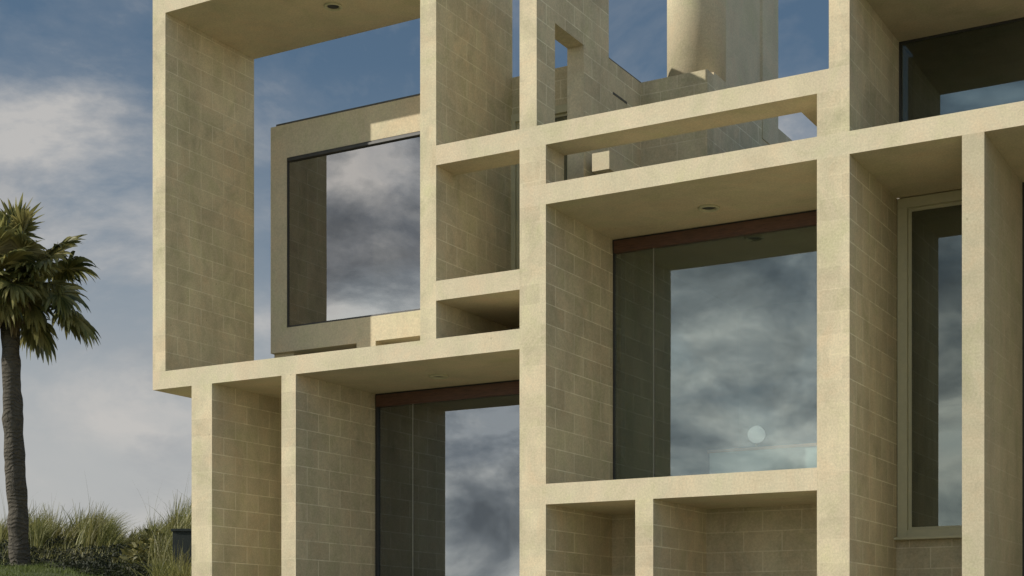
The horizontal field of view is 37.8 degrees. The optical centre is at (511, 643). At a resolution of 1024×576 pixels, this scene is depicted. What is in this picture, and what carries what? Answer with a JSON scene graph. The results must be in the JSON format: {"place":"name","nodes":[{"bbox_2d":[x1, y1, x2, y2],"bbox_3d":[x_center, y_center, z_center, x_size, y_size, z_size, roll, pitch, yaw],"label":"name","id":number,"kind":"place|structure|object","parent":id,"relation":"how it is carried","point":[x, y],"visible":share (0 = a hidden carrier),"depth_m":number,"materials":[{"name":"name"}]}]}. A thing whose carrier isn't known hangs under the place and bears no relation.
{"place":"outdoors","nodes":[
{"label":"outdoors","id":0,"kind":"place"},
{"bbox_2d":[0,547,153,575],"bbox_3d":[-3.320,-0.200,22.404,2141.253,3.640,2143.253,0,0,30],"label":"ground","id":1,"kind":"structure","parent":0,"point":[56,574],"depth_m":21.52,"materials":[{"name":"green plant"}]},
{"bbox_2d":[0,193,100,565],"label":"palm tree","id":2,"kind":"object","parent":1,"relation":"on","point":[29,298],"visible":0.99,"depth_m":23.85,"materials":[{"name":"green plant"}]},
{"bbox_2d":[0,534,147,564],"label":"undergrowth","id":3,"kind":"object","parent":1,"relation":"on","point":[64,546],"visible":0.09,"depth_m":26.78,"materials":[{"name":"green plant"}]},
{"bbox_2d":[0,531,169,575],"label":"ground cover","id":4,"kind":"object","parent":1,"relation":"on","point":[100,560],"visible":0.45,"depth_m":24.72,"materials":[{"name":"green plant"}]},
{"bbox_2d":[0,490,191,553],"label":"dune grass","id":5,"kind":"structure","parent":1,"relation":"on","point":[99,530],"depth_m":27.72,"materials":[{"name":"green plant"}]},
{"bbox_2d":[0,479,191,543],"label":"seed stalk","id":6,"kind":"object","parent":1,"relation":"on","point":[94,512],"visible":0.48,"depth_m":28.95,"materials":[{"name":"green plant"}]},
{"bbox_2d":[111,528,169,563],"bbox_3d":[-6.101,-1.557,24.812,1.587,0.823,1.275,0,0,30],"label":"leafy shrub","id":7,"kind":"object","parent":1,"relation":"on","point":[128,553],"visible":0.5,"depth_m":24.46,"materials":[{"name":"green plant"}]},
{"bbox_2d":[116,514,191,575],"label":"corner grass","id":8,"kind":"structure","parent":1,"relation":"on","point":[163,556],"depth_m":21.26,"materials":[{"name":"green plant"}]},
{"bbox_2d":[171,529,191,571],"bbox_3d":[-4.388,-0.992,21.950,1.017,1.305,0.940,0,0,0],"label":"garden enclosure","id":9,"kind":"object","parent":1,"relation":"on","point":[182,537],"visible":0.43,"depth_m":21.50,"materials":[{"name":"grey metal"}]},
{"bbox_2d":[153,0,1023,575],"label":"concrete house","id":10,"kind":"structure","parent":1,"relation":"on","point":[587,306],"depth_m":15.63,"materials":[{"name":"concrete"}]},
{"bbox_2d":[287,131,419,327],"bbox_3d":[-1.594,-4.822,17.413,2.550,2.045,0.085,0,0,30],"label":"window","id":11,"kind":"structure","parent":10,"relation":"in","point":[353,211],"depth_m":17.55,"materials":[{"name":"glass"}]},
{"bbox_2d":[375,380,519,575],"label":"window","id":12,"kind":"structure","parent":10,"relation":"in","point":[447,459],"depth_m":16.88,"materials":[{"name":"glass"}]},
{"bbox_2d":[511,104,566,269],"bbox_3d":[0.350,-4.765,16.372,0.836,2.130,0.110,0,0,30],"label":"window","id":13,"kind":"structure","parent":10,"relation":"in","point":[560,110],"depth_m":16.51,"materials":[{"name":"clear glass"}]},
{"bbox_2d":[613,210,816,479],"bbox_3d":[2.258,-2.910,15.193,2.721,2.720,0.085,0,0,30],"label":"window","id":14,"kind":"structure","parent":10,"relation":"in","point":[805,219],"depth_m":15.45,"materials":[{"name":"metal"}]},
{"bbox_2d":[748,426,764,446],"bbox_3d":[2.630,-1.979,16.100,0.188,0.719,0.188,0,0,30],"label":"globe lamp","id":15,"kind":"object","parent":10,"relation":"in","point":[756,434],"visible":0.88,"depth_m":16.04,"materials":[{"name":"white glass"}]},
{"bbox_2d":[707,443,816,473],"bbox_3d":[2.815,-1.786,15.287,1.624,0.433,0.340,0,0,30],"label":"cabinet","id":16,"kind":"object","parent":10,"relation":"in","point":[777,457],"visible":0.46,"depth_m":15.25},
{"bbox_2d":[897,190,961,536],"bbox_3d":[4.139,-2.636,14.179,0.951,3.252,0.120,0,0,30],"label":"window","id":17,"kind":"structure","parent":10,"relation":"in","point":[929,227],"depth_m":14.26,"materials":[{"name":"clear glass"}]},
{"bbox_2d":[899,17,1023,121],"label":"window","id":18,"kind":"structure","parent":10,"relation":"in","point":[978,67],"depth_m":14.16,"materials":[{"name":"glass"}]},
{"bbox_2d":[1022,182,1023,575],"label":"window","id":19,"kind":"structure","parent":10,"relation":"in","point":[1022,182],"depth_m":13.87,"materials":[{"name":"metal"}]},
{"bbox_2d":[0,0,828,537],"label":"sky","id":20,"kind":"structure","parent":0,"point":[76,76],"materials":[{"name":"blue"}]}
]}

